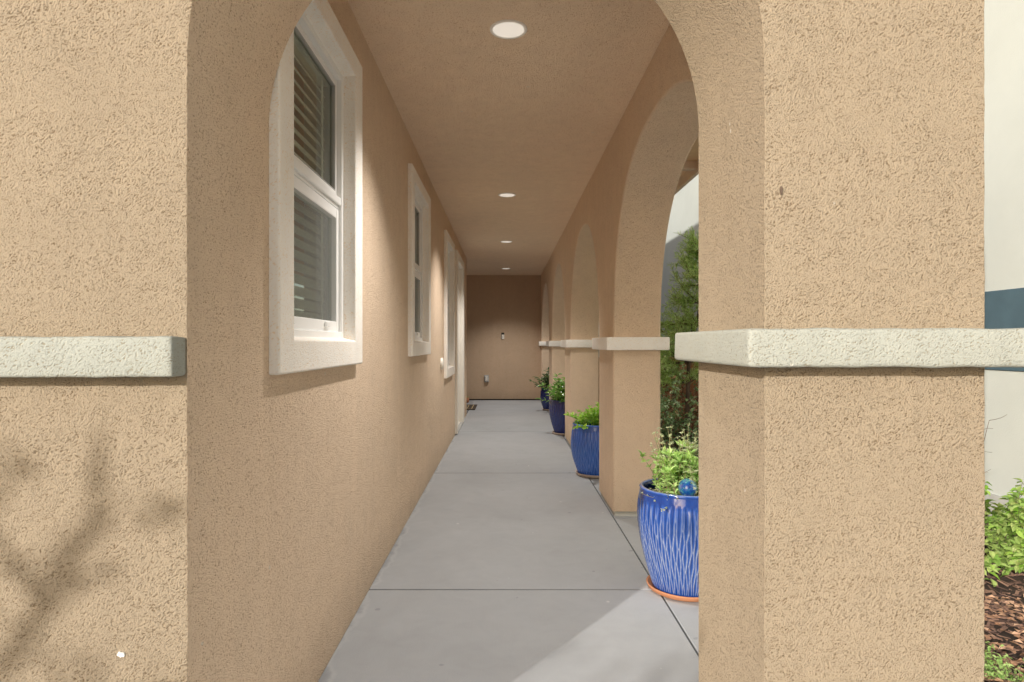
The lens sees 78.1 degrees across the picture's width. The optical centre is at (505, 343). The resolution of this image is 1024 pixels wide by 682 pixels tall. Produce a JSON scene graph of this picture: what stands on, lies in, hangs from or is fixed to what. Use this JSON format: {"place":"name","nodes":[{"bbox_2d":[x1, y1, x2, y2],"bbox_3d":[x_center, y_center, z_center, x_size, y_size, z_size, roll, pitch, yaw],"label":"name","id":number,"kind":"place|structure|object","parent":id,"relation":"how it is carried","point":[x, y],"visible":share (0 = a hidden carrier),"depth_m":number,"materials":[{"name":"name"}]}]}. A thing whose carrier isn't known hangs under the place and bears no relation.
{"place":"outdoors","nodes":[
{"label":"outdoors","id":0,"kind":"place"},
{"bbox_2d":[294,283,303,310],"label":"sky","id":1,"kind":"structure","parent":0,"point":[295,284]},
{"bbox_2d":[318,400,698,681],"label":"floor","id":2,"kind":"structure","parent":0,"point":[512,557],"depth_m":3.25,"materials":[{"name":"concrete"}]},
{"bbox_2d":[467,404,476,409],"bbox_3d":[-0.950,1.239,12.350,0.740,0.020,0.960,0,0,0],"label":"door mat","id":3,"kind":"object","parent":2,"relation":"on","point":[471,406],"depth_m":12.40,"materials":[{"name":"brown fabric"}]},
{"bbox_2d":[660,423,1023,681],"bbox_3d":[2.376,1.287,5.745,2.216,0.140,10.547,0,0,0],"label":"mulch","id":4,"kind":"object","parent":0,"point":[1003,623],"visible":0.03,"depth_m":2.95,"materials":[{"name":"brown wood"}]},
{"bbox_2d":[660,355,698,444],"bbox_3d":[2.364,0.702,8.597,1.751,1.439,1.428,0,0,-44],"label":"leafy shrub","id":5,"kind":"object","parent":4,"relation":"on","point":[682,399],"visible":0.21,"depth_m":8.47,"materials":[{"name":"green plant"}]},
{"bbox_2d":[660,227,698,439],"bbox_3d":[1.980,0.035,6.803,1.253,2.538,1.232,0,0,22],"label":"needle shrub","id":6,"kind":"object","parent":4,"relation":"on","point":[688,263],"visible":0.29,"depth_m":6.63,"materials":[{"name":"green plant"}]},
{"bbox_2d":[660,362,698,460],"bbox_3d":[1.823,0.745,6.605,1.428,1.130,1.368,0,0,17],"label":"leafy shrub","id":7,"kind":"object","parent":4,"relation":"on","point":[665,422],"visible":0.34,"depth_m":6.68,"materials":[{"name":"green plant"}]},
{"bbox_2d":[667,361,698,427],"bbox_3d":[2.980,0.800,9.268,0.060,1.000,4.537,0,0,0],"label":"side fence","id":8,"kind":"object","parent":4,"relation":"on","point":[692,386],"visible":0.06,"depth_m":10.01,"materials":[{"name":"brown wood"}]},
{"bbox_2d":[984,478,1023,586],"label":"shrub","id":9,"kind":"object","parent":4,"relation":"on","point":[1004,532],"visible":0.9,"depth_m":3.41,"materials":[{"name":"green plant"}]},
{"bbox_2d":[984,594,1023,681],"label":"leaf litter","id":10,"kind":"object","parent":4,"relation":"on","point":[1019,640],"visible":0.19,"depth_m":2.77,"materials":[{"name":"brown plant"}]},
{"bbox_2d":[984,641,1023,681],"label":"ground plant","id":11,"kind":"object","parent":4,"relation":"on","point":[994,671],"visible":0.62,"depth_m":2.36,"materials":[{"name":"green plant"}]},
{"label":"joint bed","id":12,"kind":"structure","parent":0,"visible":0},
{"bbox_2d":[269,0,465,681],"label":"house wall","id":13,"kind":"structure","parent":12,"relation":"on","point":[367,404],"depth_m":2.79,"materials":[{"name":"paint"}]},
{"bbox_2d":[269,0,361,374],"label":"window","id":14,"kind":"structure","parent":13,"relation":"in","point":[328,180],"depth_m":2.57,"materials":[{"name":"white plastic"}]},
{"bbox_2d":[408,163,430,356],"bbox_3d":[-0.780,-0.596,5.045,0.230,1.378,1.112,0,0,0],"label":"window","id":15,"kind":"structure","parent":13,"relation":"in","point":[419,201],"depth_m":5.32,"materials":[{"name":"white plastic"}]},
{"bbox_2d":[440,358,443,369],"bbox_3d":[-0.681,0.215,6.770,0.029,0.128,0.128,0,0,0],"label":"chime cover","id":16,"kind":"object","parent":13,"relation":"attached to","point":[442,363],"visible":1,"depth_m":6.72,"materials":[{"name":"plastic"}]},
{"bbox_2d":[444,230,454,378],"bbox_3d":[-0.722,-0.445,7.675,0.113,1.680,1.112,0,0,0],"label":"window","id":17,"kind":"structure","parent":13,"relation":"in","point":[449,247],"depth_m":8.05,"materials":[{"name":"white plastic"}]},
{"bbox_2d":[455,250,463,433],"bbox_3d":[-0.784,-0.018,9.345,0.244,2.535,1.450,0,0,0],"label":"door","id":18,"kind":"structure","parent":13,"relation":"in","point":[459,264],"depth_m":9.84,"materials":[{"name":"paint"}]},
{"bbox_2d":[294,0,669,274],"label":"ceiling","id":19,"kind":"structure","parent":13,"relation":"attached to","point":[531,117],"depth_m":3.89,"materials":[{"name":"paint"}]},
{"bbox_2d":[498,193,515,196],"bbox_3d":[0.012,-1.506,6.400,0.180,0.009,0.180,0,0,0],"label":"downlight","id":20,"kind":"object","parent":19,"relation":"attached to","point":[507,194],"visible":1,"depth_m":6.39,"materials":[{"name":"white plastic"}]},
{"bbox_2d":[490,19,526,38],"bbox_3d":[0.013,-1.506,3.030,0.180,0.009,0.180,0,0,0],"label":"downlight","id":21,"kind":"object","parent":19,"relation":"attached to","point":[508,29],"visible":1,"depth_m":3.03,"materials":[{"name":"white plastic"}]},
{"bbox_2d":[466,258,466,413],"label":"recess wall","id":22,"kind":"structure","parent":12,"relation":"on","point":[466,335],"depth_m":11.17,"materials":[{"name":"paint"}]},
{"bbox_2d":[467,275,540,399],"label":"end wall","id":23,"kind":"structure","parent":12,"relation":"on","point":[509,307],"depth_m":13.94,"materials":[{"name":"paint"}]},
{"bbox_2d":[484,375,488,381],"bbox_3d":[-0.425,0.770,13.907,0.104,0.156,0.066,0,0,0],"label":"outlet box","id":24,"kind":"object","parent":23,"relation":"attached to","point":[486,378],"visible":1,"depth_m":13.91,"materials":[{"name":"grey plastic"}]},
{"bbox_2d":[0,0,1023,681],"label":"entry arch wall","id":25,"kind":"structure","parent":12,"relation":"on","point":[844,346],"depth_m":1.38,"materials":[{"name":"paint"}]},
{"bbox_2d":[117,651,124,657],"bbox_3d":[-0.840,0.678,1.377,0.019,0.014,0.002,0,0,0],"label":"paint splash","id":26,"kind":"object","parent":25,"relation":"attached to","point":[120,654],"visible":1,"depth_m":1.38,"materials":[{"name":"white paint"}]},
{"bbox_2d":[548,411,698,656],"bbox_3d":[1.020,1.302,6.525,0.479,0.096,14.138,0,0,0],"label":"kerb strip","id":27,"kind":"object","parent":12,"relation":"on","point":[685,615],"visible":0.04,"depth_m":3.06,"materials":[{"name":"concrete"}]},
{"bbox_2d":[575,470,598,478],"bbox_3d":[0.862,1.238,6.030,0.396,0.033,0.396,0,0,0],"label":"saucer","id":28,"kind":"object","parent":27,"relation":"on","point":[588,476],"visible":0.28,"depth_m":5.87,"materials":[{"name":"ceramic"}]},
{"bbox_2d":[571,421,598,475],"bbox_3d":[0.862,1.000,6.030,0.483,0.484,0.483,0,0,15],"label":"glazed pot","id":29,"kind":"object","parent":28,"relation":"on","point":[585,448],"visible":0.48,"depth_m":5.85,"materials":[{"name":"ceramic"}]},
{"bbox_2d":[563,402,598,429],"bbox_3d":[0.830,0.688,5.998,0.533,0.272,0.620,0,0,31],"label":"leafy plant","id":30,"kind":"object","parent":29,"relation":"in","point":[591,417],"visible":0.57,"depth_m":5.97,"materials":[{"name":"green plant"}]},
{"bbox_2d":[539,24,698,515],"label":"arcade wall","id":31,"kind":"structure","parent":27,"relation":"on","point":[602,343],"depth_m":4.57,"materials":[{"name":"paint"}]},
{"bbox_2d":[294,136,698,275],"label":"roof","id":32,"kind":"structure","parent":31,"relation":"on","point":[690,171],"depth_m":5.65,"materials":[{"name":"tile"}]},
{"bbox_2d":[646,575,698,601],"bbox_3d":[0.914,1.238,3.225,0.386,0.033,0.386,0,0,0],"label":"saucer","id":33,"kind":"object","parent":27,"relation":"on","point":[671,596],"visible":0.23,"depth_m":3.08,"materials":[{"name":"ceramic"}]},
{"bbox_2d":[637,477,698,596],"bbox_3d":[0.914,0.985,3.225,0.479,0.514,0.480,0,0,-5],"label":"glazed pot","id":34,"kind":"object","parent":33,"relation":"on","point":[669,537],"visible":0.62,"depth_m":3.05,"materials":[{"name":"ceramic"}]},
{"bbox_2d":[637,422,698,511],"bbox_3d":[0.896,0.610,3.219,0.468,0.405,0.498,0,0,0],"label":"herb plant","id":35,"kind":"object","parent":34,"relation":"in","point":[677,467],"visible":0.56,"depth_m":3.19,"materials":[{"name":"green plant"}]},
{"bbox_2d":[678,478,697,495],"bbox_3d":[0.891,0.747,3.094,0.094,0.173,0.094,0,0,0],"label":"watering globe","id":36,"kind":"object","parent":34,"relation":"in","point":[689,490],"visible":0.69,"depth_m":3.06,"materials":[{"name":"blue glass"}]},
{"bbox_3d":[0.840,1.238,8.760,0.402,0.033,0.402,0,0,0],"label":"saucer","id":37,"kind":"object","parent":27,"relation":"on","visible":0},
{"bbox_2d":[549,399,564,433],"bbox_3d":[0.840,1.007,8.760,0.480,0.469,0.480,0,0,38],"label":"glazed pot","id":38,"kind":"object","parent":37,"relation":"on","point":[557,411],"visible":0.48,"depth_m":8.59,"materials":[{"name":"blue ceramic"}]},
{"bbox_2d":[536,373,564,402],"bbox_3d":[0.854,0.646,8.708,0.696,0.478,0.909,0,0,-22],"label":"glossy shrub","id":39,"kind":"object","parent":38,"relation":"in","point":[559,395],"visible":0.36,"depth_m":8.68,"materials":[{"name":"green plant"}]},
{"bbox_3d":[0.845,1.238,11.900,0.326,0.033,0.326,0,0,0],"label":"saucer","id":40,"kind":"object","parent":27,"relation":"on","visible":0},
{"bbox_2d":[540,387,548,408],"bbox_3d":[0.845,1.034,11.900,0.394,0.414,0.393,0,0,38],"label":"glazed pot","id":41,"kind":"object","parent":40,"relation":"on","point":[543,394],"visible":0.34,"depth_m":11.77,"materials":[{"name":"blue ceramic"}]},
{"bbox_2d":[530,367,548,387],"bbox_3d":[0.830,0.660,11.858,0.743,0.448,0.673,0,0,-15],"label":"glossy shrub","id":42,"kind":"object","parent":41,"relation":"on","point":[545,378],"visible":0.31,"depth_m":11.84,"materials":[{"name":"green plant"}]},
{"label":"ground","id":43,"kind":"structure","parent":0,"visible":0},
{"bbox_2d":[660,0,1023,519],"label":"neighbour house","id":44,"kind":"structure","parent":43,"relation":"on","point":[1004,188],"depth_m":4.46,"materials":[{"name":"paint"}]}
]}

